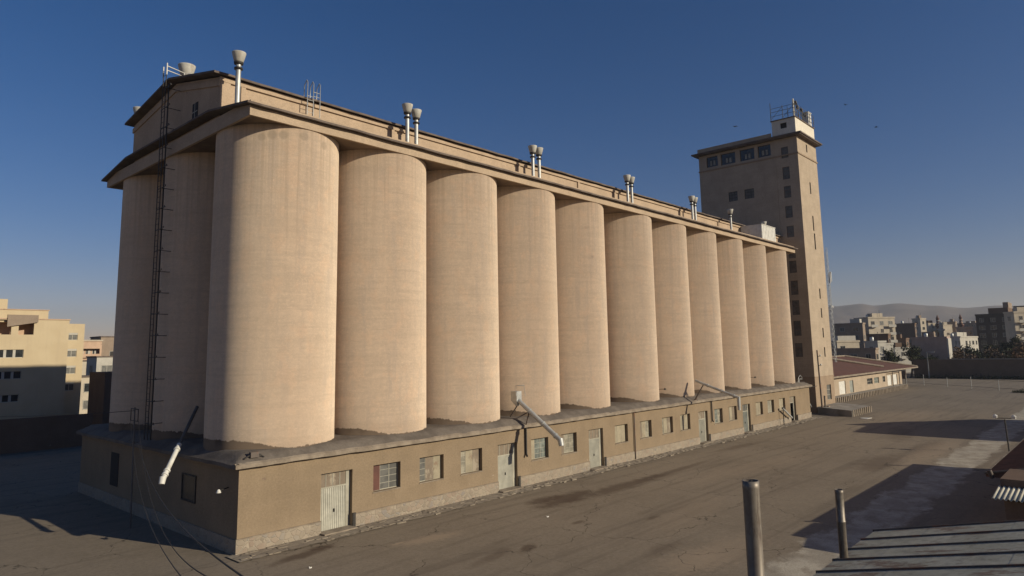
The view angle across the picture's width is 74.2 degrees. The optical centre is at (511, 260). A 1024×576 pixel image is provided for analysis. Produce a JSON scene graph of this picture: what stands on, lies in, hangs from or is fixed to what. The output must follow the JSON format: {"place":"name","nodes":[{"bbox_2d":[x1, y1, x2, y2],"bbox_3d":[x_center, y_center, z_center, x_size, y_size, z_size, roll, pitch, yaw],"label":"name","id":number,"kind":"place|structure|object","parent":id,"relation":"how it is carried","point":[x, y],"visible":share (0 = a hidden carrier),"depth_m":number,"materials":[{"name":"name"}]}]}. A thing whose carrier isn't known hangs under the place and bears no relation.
{"place":"outdoors","nodes":[
{"label":"outdoors","id":0,"kind":"place"},
{"bbox_2d":[0,299,84,419],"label":"yellow apartment block","id":1,"kind":"structure","parent":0,"point":[41,357],"depth_m":85.90,"materials":[{"name":"paint"}]},
{"bbox_2d":[0,394,18,402],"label":"window","id":2,"kind":"structure","parent":1,"relation":"in","point":[3,398],"depth_m":83.09,"materials":[{"name":"black glass"}]},
{"bbox_2d":[0,371,20,378],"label":"window","id":3,"kind":"structure","parent":1,"relation":"in","point":[6,374],"depth_m":83.49,"materials":[{"name":"black glass"}]},
{"bbox_2d":[0,350,22,357],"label":"window","id":4,"kind":"structure","parent":1,"relation":"in","point":[3,353],"depth_m":83.78,"materials":[{"name":"white paint"}]},
{"bbox_2d":[65,382,73,390],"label":"window","id":5,"kind":"structure","parent":1,"relation":"in","point":[69,386],"depth_m":93.03,"materials":[{"name":"black glass"}]},
{"bbox_2d":[66,366,75,373],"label":"window","id":6,"kind":"structure","parent":1,"relation":"in","point":[69,369],"depth_m":93.35,"materials":[{"name":"white paint"}]},
{"bbox_2d":[67,349,76,356],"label":"window","id":7,"kind":"structure","parent":1,"relation":"in","point":[71,352],"depth_m":93.64,"materials":[{"name":"grey glass"}]},
{"bbox_2d":[0,413,92,453],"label":"yard wall","id":8,"kind":"structure","parent":0,"point":[33,434],"depth_m":75.15,"materials":[{"name":"concrete"}]},
{"bbox_2d":[79,375,89,413],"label":"garage house","id":9,"kind":"structure","parent":0,"point":[84,394],"depth_m":120.17,"materials":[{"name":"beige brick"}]},
{"bbox_2d":[83,340,102,359],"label":"balcony house","id":10,"kind":"structure","parent":0,"point":[92,348],"depth_m":162.52,"materials":[{"name":"pink brick"}]},
{"bbox_2d":[87,371,111,424],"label":"brick shed","id":11,"kind":"structure","parent":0,"point":[99,394],"depth_m":84.51,"materials":[{"name":"brown brick"}]},
{"bbox_2d":[86,356,112,374],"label":"white house","id":12,"kind":"structure","parent":0,"point":[99,363],"depth_m":130.34,"materials":[{"name":"paint"}]},
{"bbox_2d":[101,365,111,371],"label":"window","id":13,"kind":"structure","parent":12,"relation":"in","point":[104,368],"depth_m":130.19,"materials":[{"name":"grey glass"}]},
{"bbox_2d":[90,336,113,355],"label":"row house","id":14,"kind":"structure","parent":0,"point":[107,345],"depth_m":166.56,"materials":[{"name":"white paint"}]},
{"bbox_2d":[0,368,1023,575],"bbox_3d":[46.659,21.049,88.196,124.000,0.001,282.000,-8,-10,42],"label":"yard","id":15,"kind":"structure","parent":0,"point":[681,514],"depth_m":41.47,"materials":[{"name":"grey asphalt"}]},
{"bbox_2d":[129,407,138,528],"bbox_3d":[-22.751,12.379,40.569,1.425,7.004,0.120,-8,-10,42],"label":"electric pole","id":16,"kind":"object","parent":15,"relation":"on","point":[133,441],"visible":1,"depth_m":40.50,"materials":[{"name":"brown metal"}]},
{"bbox_2d":[7,410,133,416],"bbox_3d":[-47.966,9.489,48.786,52.473,3.268,0.040,-3,-8,17],"label":"cable","id":17,"kind":"object","parent":16,"relation":"attached to","point":[59,415],"visible":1,"depth_m":42.73,"materials":[{"name":"black metal"}]},
{"bbox_2d":[130,420,180,575],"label":"cable","id":18,"kind":"object","parent":16,"relation":"hanging from","point":[148,519],"visible":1,"depth_m":17.63,"materials":[{"name":"black rubber"}]},
{"bbox_2d":[138,421,205,575],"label":"cable","id":19,"kind":"object","parent":16,"relation":"hanging from","point":[160,525],"visible":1,"depth_m":19.78,"materials":[{"name":"black metal"}]},
{"bbox_2d":[138,443,242,575],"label":"cable","id":20,"kind":"object","parent":16,"relation":"attached to","point":[216,557],"visible":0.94,"depth_m":14.01,"materials":[{"name":"black rubber"}]},
{"bbox_2d":[76,50,811,554],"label":"grain silo building","id":21,"kind":"structure","parent":15,"relation":"on","point":[368,320],"depth_m":46.12,"materials":[{"name":"beige paint"}]},
{"bbox_2d":[110,452,118,486],"bbox_3d":[-27.363,14.373,46.610,1.500,2.200,0.027,-8,-10,42],"label":"end door","id":22,"kind":"structure","parent":21,"relation":"in","point":[114,467],"depth_m":46.55,"materials":[{"name":"metal"}]},
{"bbox_2d":[144,72,181,439],"bbox_3d":[-22.310,-0.734,43.694,1.478,24.000,0.978,-8,-10,42],"label":"wall ladder","id":23,"kind":"object","parent":21,"relation":"attached to","point":[159,250],"depth_m":43.48,"materials":[{"name":"black metal"}]},
{"bbox_2d":[159,406,198,484],"bbox_3d":[-18.957,10.438,38.692,0.360,3.831,4.711,0,-8,-4],"label":"loading spout","id":24,"kind":"object","parent":21,"relation":"attached to","point":[165,473],"visible":1,"depth_m":37.90,"materials":[{"name":"grey metal"}]},
{"bbox_2d":[181,472,196,503],"bbox_3d":[-18.379,12.932,38.480,1.900,1.500,0.057,-8,-10,42],"label":"end window","id":25,"kind":"structure","parent":21,"relation":"in","point":[188,481],"depth_m":38.48,"materials":[{"name":"grey glass"}]},
{"bbox_2d":[192,102,197,118],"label":"gable window","id":26,"kind":"structure","parent":21,"relation":"in","point":[195,106],"depth_m":43.59,"materials":[{"name":"blue glass"}]},
{"bbox_2d":[244,451,264,459],"bbox_3d":[-13.486,10.174,35.365,0.238,0.326,1.137,-8,-10,42],"label":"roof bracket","id":27,"kind":"object","parent":21,"relation":"attached to","point":[255,454],"visible":1,"depth_m":35.28,"materials":[{"name":"metal"}]},
{"bbox_2d":[304,80,320,117],"bbox_3d":[-13.541,-10.325,45.836,0.810,3.676,1.206,-8,-10,42],"label":"hooped ladder","id":28,"kind":"object","parent":21,"relation":"on","point":[313,96],"visible":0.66,"depth_m":45.74,"materials":[{"name":"metal"}]},
{"bbox_2d":[320,470,349,530],"bbox_3d":[-10.232,13.793,38.886,0.220,3.240,2.079,-8,-10,42],"label":"door","id":29,"kind":"structure","parent":21,"relation":"in","point":[335,486],"depth_m":38.91,"materials":[{"name":"beige paint"}]},
{"bbox_2d":[373,462,400,492],"bbox_3d":[-7.739,13.254,41.490,0.370,1.610,2.110,-8,-10,42],"label":"window","id":30,"kind":"structure","parent":21,"relation":"in","point":[385,476],"depth_m":41.65,"materials":[{"name":"grey glass"}]},
{"bbox_2d":[419,455,443,483],"bbox_3d":[-5.315,13.562,44.121,0.370,1.610,2.110,-8,-10,42],"label":"window","id":31,"kind":"structure","parent":21,"relation":"in","point":[430,467],"depth_m":44.27,"materials":[{"name":"beige paint"}]},
{"bbox_2d":[461,448,482,475],"bbox_3d":[-2.885,13.871,46.758,0.370,1.610,2.110,-8,-10,42],"label":"window","id":32,"kind":"structure","parent":21,"relation":"in","point":[469,458],"depth_m":46.89,"materials":[{"name":"beige paint"}]},
{"bbox_2d":[498,442,514,489],"bbox_3d":[-0.524,15.028,49.422,0.220,3.240,2.079,-8,-10,42],"label":"door","id":33,"kind":"structure","parent":21,"relation":"in","point":[506,452],"depth_m":49.50,"materials":[{"name":"beige paint"}]},
{"bbox_2d":[510,385,563,445],"bbox_3d":[1.733,11.420,50.166,5.138,4.239,1.240,-8,-10,42],"label":"loading spout","id":34,"kind":"object","parent":21,"relation":"attached to","point":[516,398],"visible":1,"depth_m":50.53,"materials":[{"name":"metal"}]},
{"bbox_2d":[531,437,548,461],"bbox_3d":[2.044,14.498,52.107,0.370,1.610,2.110,-8,-10,42],"label":"window","id":35,"kind":"structure","parent":21,"relation":"in","point":[538,446],"depth_m":52.31,"materials":[{"name":"grey glass"}]},
{"bbox_2d":[561,433,576,454],"bbox_3d":[4.508,14.812,54.782,0.370,1.610,2.110,-8,-10,42],"label":"window","id":36,"kind":"structure","parent":21,"relation":"in","point":[568,439],"depth_m":55.02,"materials":[{"name":"beige glass"}]},
{"bbox_2d":[588,428,601,467],"bbox_3d":[6.915,15.974,57.496,0.220,3.240,2.079,-8,-10,42],"label":"door","id":37,"kind":"structure","parent":21,"relation":"in","point":[595,459],"depth_m":57.59,"materials":[{"name":"beige paint"}]},
{"bbox_2d":[615,424,628,444],"bbox_3d":[9.638,15.465,60.350,0.370,1.610,2.110,-8,-10,42],"label":"window","id":38,"kind":"structure","parent":21,"relation":"in","point":[619,429],"depth_m":60.53,"materials":[{"name":"beige paint"}]},
{"bbox_2d":[640,420,650,439],"bbox_3d":[12.406,15.817,63.354,0.370,1.610,2.110,-8,-10,42],"label":"window","id":39,"kind":"structure","parent":21,"relation":"in","point":[644,425],"depth_m":63.54,"materials":[{"name":"beige paint"}]},
{"bbox_2d":[662,417,673,434],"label":"window","id":40,"kind":"structure","parent":21,"relation":"in","point":[666,428],"depth_m":66.50,"materials":[{"name":"beige paint"}]},
{"bbox_2d":[680,414,690,430],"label":"window","id":41,"kind":"structure","parent":21,"relation":"in","point":[683,418],"depth_m":69.12,"materials":[{"name":"beige paint"}]},
{"bbox_2d":[698,411,706,441],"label":"door","id":42,"kind":"structure","parent":21,"relation":"in","point":[701,415],"depth_m":71.89,"materials":[{"name":"beige paint"}]},
{"bbox_2d":[694,380,740,409],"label":"loading spout","id":43,"kind":"object","parent":21,"relation":"attached to","point":[724,392],"visible":1,"depth_m":68.22,"materials":[{"name":"metal"}]},
{"bbox_2d":[714,408,723,424],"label":"window","id":44,"kind":"structure","parent":21,"relation":"in","point":[717,419],"depth_m":74.64,"materials":[{"name":"grey glass"}]},
{"bbox_2d":[729,406,737,421],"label":"window","id":45,"kind":"structure","parent":21,"relation":"in","point":[731,409],"depth_m":77.29,"materials":[{"name":"beige paint"}]},
{"bbox_2d":[742,404,748,431],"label":"door","id":46,"kind":"structure","parent":21,"relation":"in","point":[745,407],"depth_m":79.86,"materials":[{"name":"beige paint"}]},
{"bbox_2d":[227,417,823,561],"bbox_3d":[14.726,18.369,64.262,1.832,0.080,84.350,-8,-10,42],"label":"paved apron","id":47,"kind":"object","parent":15,"relation":"on","point":[266,551],"visible":1,"depth_m":44.28,"materials":[{"name":"grey concrete"}]},
{"bbox_2d":[816,350,822,406],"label":"utility pole","id":48,"kind":"object","parent":15,"relation":"on","point":[819,378],"visible":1,"depth_m":99.96,"materials":[{"name":"metal"}]},
{"bbox_2d":[824,252,836,361],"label":"radio mast","id":49,"kind":"object","parent":15,"relation":"on","point":[829,280],"visible":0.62,"depth_m":148.52,"materials":[{"name":"metal"}]},
{"bbox_2d":[817,402,871,416],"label":"loading platform","id":50,"kind":"structure","parent":15,"relation":"on","point":[845,409],"depth_m":98.51,"materials":[{"name":"concrete"}]},
{"bbox_2d":[709,402,1023,575],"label":"concrete strip","id":51,"kind":"object","parent":15,"relation":"on","point":[941,485],"visible":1,"depth_m":43.30,"materials":[{"name":"grey concrete"}]},
{"bbox_2d":[992,414,1015,451],"bbox_3d":[45.102,15.821,61.809,1.818,3.454,0.572,-8,-10,42],"label":"lamp post","id":52,"kind":"object","parent":51,"relation":"on","point":[1012,416],"visible":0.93,"depth_m":61.85,"materials":[{"name":"black metal"}]},
{"bbox_2d":[835,384,907,402],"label":"warehouse dock","id":53,"kind":"object","parent":15,"relation":"on","point":[860,394],"visible":0.99,"depth_m":131.24,"materials":[{"name":"concrete"}]},
{"bbox_2d":[832,355,917,395],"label":"red roof warehouse","id":54,"kind":"structure","parent":15,"relation":"on","point":[852,374],"depth_m":141.61,"materials":[{"name":"paint"}]},
{"bbox_2d":[839,381,845,393],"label":"door","id":55,"kind":"structure","parent":54,"relation":"in","point":[842,383],"depth_m":124.58,"materials":[{"name":"white paint"}]},
{"bbox_2d":[884,345,900,361],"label":"tree","id":56,"kind":"object","parent":15,"relation":"on","point":[891,357],"visible":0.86,"depth_m":201.04,"materials":[{"name":"green plant"}]},
{"bbox_2d":[900,344,921,377],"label":"tree","id":57,"kind":"object","parent":15,"relation":"on","point":[912,352],"visible":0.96,"depth_m":201.50,"materials":[{"name":"green plant"}]},
{"bbox_2d":[813,519,1023,575],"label":"metal roof shed","id":58,"kind":"structure","parent":15,"relation":"on","point":[994,548],"depth_m":20.05,"materials":[{"name":"metal"}]},
{"bbox_2d":[742,479,764,575],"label":"flue pipe","id":59,"kind":"object","parent":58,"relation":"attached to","point":[753,529],"visible":1,"depth_m":9.61,"materials":[{"name":"metal"}]},
{"bbox_2d":[834,489,847,557],"bbox_3d":[10.415,8.558,21.377,0.272,2.560,0.273,-8,-10,42],"label":"flue pipe","id":60,"kind":"object","parent":58,"relation":"attached to","point":[841,524],"visible":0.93,"depth_m":21.32,"materials":[{"name":"metal"}]},
{"bbox_2d":[910,328,952,358],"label":"mauve block","id":61,"kind":"structure","parent":15,"relation":"on","point":[929,343],"depth_m":203.29,"materials":[{"name":"concrete"}]},
{"bbox_2d":[926,320,937,336],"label":"flat roof house","id":62,"kind":"structure","parent":15,"relation":"on","point":[931,326],"depth_m":382.61,"materials":[{"name":"grey paint"}]},
{"bbox_2d":[952,346,963,358],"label":"tree","id":63,"kind":"object","parent":15,"relation":"on","point":[956,352],"visible":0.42,"depth_m":204.04,"materials":[{"name":"green plant"}]},
{"bbox_2d":[906,375,1023,390],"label":"chain fence","id":64,"kind":"object","parent":15,"relation":"on","point":[970,379],"visible":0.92,"depth_m":148.48,"materials":[{"name":"metal"}]},
{"bbox_2d":[958,344,976,355],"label":"tree","id":65,"kind":"object","parent":15,"relation":"on","point":[965,350],"visible":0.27,"depth_m":212.28,"materials":[{"name":"green plant"}]},
{"bbox_2d":[913,358,1023,378],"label":"perimeter wall","id":66,"kind":"structure","parent":15,"relation":"on","point":[983,367],"depth_m":190.92,"materials":[{"name":"concrete"}]},
{"bbox_2d":[915,373,1023,379],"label":"scrub","id":67,"kind":"object","parent":15,"relation":"on","point":[973,377],"visible":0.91,"depth_m":188.50,"materials":[{"name":"green plant"}]},
{"bbox_2d":[972,350,989,358],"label":"tree","id":68,"kind":"object","parent":15,"relation":"on","point":[979,355],"visible":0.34,"depth_m":197.53,"materials":[{"name":"green plant"}]},
{"bbox_2d":[981,346,999,358],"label":"tree","id":69,"kind":"object","parent":15,"relation":"on","point":[992,350],"visible":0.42,"depth_m":198.10,"materials":[{"name":"green plant"}]},
{"bbox_2d":[975,302,1011,352],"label":"apartment building","id":70,"kind":"structure","parent":15,"relation":"on","point":[990,326],"depth_m":269.34,"materials":[{"name":"concrete"}]},
{"bbox_2d":[983,343,1004,351],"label":"tree","id":71,"kind":"object","parent":15,"relation":"on","point":[996,347],"visible":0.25,"depth_m":210.86,"materials":[{"name":"green plant"}]},
{"bbox_2d":[986,351,1007,358],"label":"tree","id":72,"kind":"object","parent":15,"relation":"on","point":[995,355],"visible":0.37,"depth_m":193.31,"materials":[{"name":"green plant"}]},
{"bbox_2d":[984,439,1023,478],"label":"brown roof shed","id":73,"kind":"structure","parent":15,"relation":"on","point":[1013,458],"depth_m":38.00,"materials":[{"name":"metal"}]},
{"bbox_2d":[992,469,1023,520],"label":"corrugated lean to","id":74,"kind":"object","parent":15,"relation":"on","point":[1010,490],"visible":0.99,"depth_m":31.39,"materials":[{"name":"metal"}]},
{"bbox_2d":[998,335,1020,350],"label":"tree","id":75,"kind":"object","parent":15,"relation":"on","point":[1015,339],"visible":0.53,"depth_m":208.16,"materials":[{"name":"green plant"}]},
{"bbox_2d":[1003,346,1023,356],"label":"tree","id":76,"kind":"object","parent":15,"relation":"on","point":[1016,350],"visible":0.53,"depth_m":193.66,"materials":[{"name":"green plant"}]},
{"bbox_2d":[1003,307,1023,343],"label":"cream apartment","id":77,"kind":"structure","parent":15,"relation":"on","point":[1014,322],"depth_m":240.95,"materials":[{"name":"concrete"}]},
{"bbox_2d":[0,0,1023,339],"label":"sky","id":78,"kind":"structure","parent":0,"point":[924,205],"materials":[{"name":"blue"}]},
{"bbox_2d":[691,115,835,412],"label":"workhouse tower","id":79,"kind":"structure","parent":0,"point":[772,181],"depth_m":107.72,"materials":[{"name":"paint"}]},
{"bbox_2d":[707,156,717,167],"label":"window","id":80,"kind":"structure","parent":79,"relation":"in","point":[711,161],"depth_m":116.06,"materials":[{"name":"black glass"}]},
{"bbox_2d":[721,152,735,164],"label":"window","id":81,"kind":"structure","parent":79,"relation":"in","point":[729,158],"depth_m":114.15,"materials":[{"name":"blue glass"}]},
{"bbox_2d":[729,191,737,201],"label":"window","id":82,"kind":"structure","parent":79,"relation":"in","point":[733,196],"depth_m":112.83,"materials":[{"name":"grey glass"}]},
{"bbox_2d":[740,148,754,160],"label":"window","id":83,"kind":"structure","parent":79,"relation":"in","point":[747,154],"depth_m":111.94,"materials":[{"name":"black glass"}]},
{"bbox_2d":[745,188,753,198],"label":"window","id":84,"kind":"structure","parent":79,"relation":"in","point":[749,193],"depth_m":110.99,"materials":[{"name":"black glass"}]},
{"bbox_2d":[758,144,770,157],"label":"window","id":85,"kind":"structure","parent":79,"relation":"in","point":[765,150],"depth_m":110.03,"materials":[{"name":"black glass"}]},
{"bbox_2d":[782,166,789,179],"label":"window","id":86,"kind":"structure","parent":79,"relation":"in","point":[786,172],"depth_m":107.17,"materials":[{"name":"glass"}]},
{"bbox_2d":[784,185,790,197],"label":"window","id":87,"kind":"structure","parent":79,"relation":"in","point":[787,189],"depth_m":106.76,"materials":[{"name":"glass"}]},
{"bbox_2d":[785,205,792,217],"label":"window","id":88,"kind":"structure","parent":79,"relation":"in","point":[789,213],"depth_m":106.35,"materials":[{"name":"glass"}]},
{"bbox_2d":[787,225,793,237],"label":"window","id":89,"kind":"structure","parent":79,"relation":"in","point":[790,229],"depth_m":105.93,"materials":[{"name":"glass"}]},
{"bbox_2d":[770,99,813,125],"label":"tower antennas","id":90,"kind":"object","parent":79,"relation":"on","point":[806,116],"visible":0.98,"depth_m":109.51,"materials":[{"name":"grey metal"}]},
{"bbox_2d":[789,260,796,272],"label":"window","id":91,"kind":"structure","parent":79,"relation":"in","point":[793,267],"depth_m":105.19,"materials":[{"name":"glass"}]},
{"bbox_2d":[791,280,798,294],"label":"window","id":92,"kind":"structure","parent":79,"relation":"in","point":[794,284],"depth_m":104.75,"materials":[{"name":"glass"}]},
{"bbox_2d":[792,300,799,314],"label":"window","id":93,"kind":"structure","parent":79,"relation":"in","point":[795,303],"depth_m":104.37,"materials":[{"name":"glass"}]},
{"bbox_2d":[793,321,801,335],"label":"window","id":94,"kind":"structure","parent":79,"relation":"in","point":[797,324],"depth_m":103.92,"materials":[{"name":"glass"}]},
{"bbox_2d":[795,343,802,356],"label":"window","id":95,"kind":"structure","parent":79,"relation":"in","point":[798,346],"depth_m":103.49,"materials":[{"name":"glass"}]},
{"bbox_2d":[831,332,859,347],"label":"flat roof house","id":96,"kind":"structure","parent":0,"point":[846,341],"depth_m":211.31,"materials":[{"name":"beige concrete"}]},
{"bbox_2d":[834,319,865,347],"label":"flat roof house","id":97,"kind":"structure","parent":0,"point":[855,328],"depth_m":258.76,"materials":[{"name":"white paint"}]},
{"bbox_2d":[831,348,878,359],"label":"flat roof house","id":98,"kind":"structure","parent":0,"point":[871,353],"depth_m":190.74,"materials":[{"name":"white paint"}]},
{"bbox_2d":[863,332,886,360],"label":"flat roof house","id":99,"kind":"structure","parent":0,"point":[880,345],"depth_m":201.70,"materials":[{"name":"white paint"}]},
{"bbox_2d":[854,313,897,342],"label":"apartment block","id":100,"kind":"structure","parent":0,"point":[875,323],"depth_m":265.62,"materials":[{"name":"beige paint"}]},
{"bbox_2d":[866,333,890,342],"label":"brick block","id":101,"kind":"structure","parent":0,"point":[883,337],"depth_m":223.45,"materials":[{"name":"white paint"}]},
{"bbox_2d":[893,343,911,372],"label":"flat roof house","id":102,"kind":"structure","parent":0,"point":[901,353],"depth_m":237.85,"materials":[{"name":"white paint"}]},
{"bbox_2d":[896,334,909,346],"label":"brick block","id":103,"kind":"structure","parent":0,"point":[903,341],"depth_m":276.64,"materials":[{"name":"brick"}]},
{"bbox_2d":[895,318,916,346],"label":"brick block","id":104,"kind":"structure","parent":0,"point":[907,330],"depth_m":327.55,"materials":[{"name":"brick"}]},
{"bbox_2d":[911,313,926,336],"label":"apartment block","id":105,"kind":"structure","parent":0,"point":[921,327],"depth_m":359.48,"materials":[{"name":"beige concrete"}]},
{"bbox_2d":[828,303,1012,340],"bbox_3d":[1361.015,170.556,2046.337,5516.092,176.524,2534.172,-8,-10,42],"label":"hills","id":106,"kind":"structure","parent":0,"point":[899,312],"depth_m":2395.80,"materials":[{"name":"grey"}]},
{"bbox_2d":[937,321,944,336],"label":"minaret","id":107,"kind":"object","parent":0,"point":[941,330],"visible":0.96,"depth_m":379.72,"materials":[{"name":"white paint"}]},
{"bbox_2d":[942,320,952,335],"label":"flat roof house","id":108,"kind":"structure","parent":0,"point":[948,329],"depth_m":395.61,"materials":[{"name":"beige brick"}]},
{"bbox_2d":[947,319,956,331],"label":"flat roof house","id":109,"kind":"structure","parent":0,"point":[952,322],"depth_m":401.41,"materials":[{"name":"concrete"}]},
{"bbox_2d":[942,332,978,350],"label":"flat roof house","id":110,"kind":"structure","parent":0,"point":[958,339],"depth_m":257.20,"materials":[{"name":"white paint"}]},
{"bbox_2d":[955,326,972,335],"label":"flat roof house","id":111,"kind":"structure","parent":0,"point":[968,331],"depth_m":273.44,"materials":[{"name":"grey brick"}]},
{"bbox_2d":[957,321,978,345],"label":"flat roof house","id":112,"kind":"structure","parent":0,"point":[970,324],"depth_m":463.25,"materials":[{"name":"concrete"}]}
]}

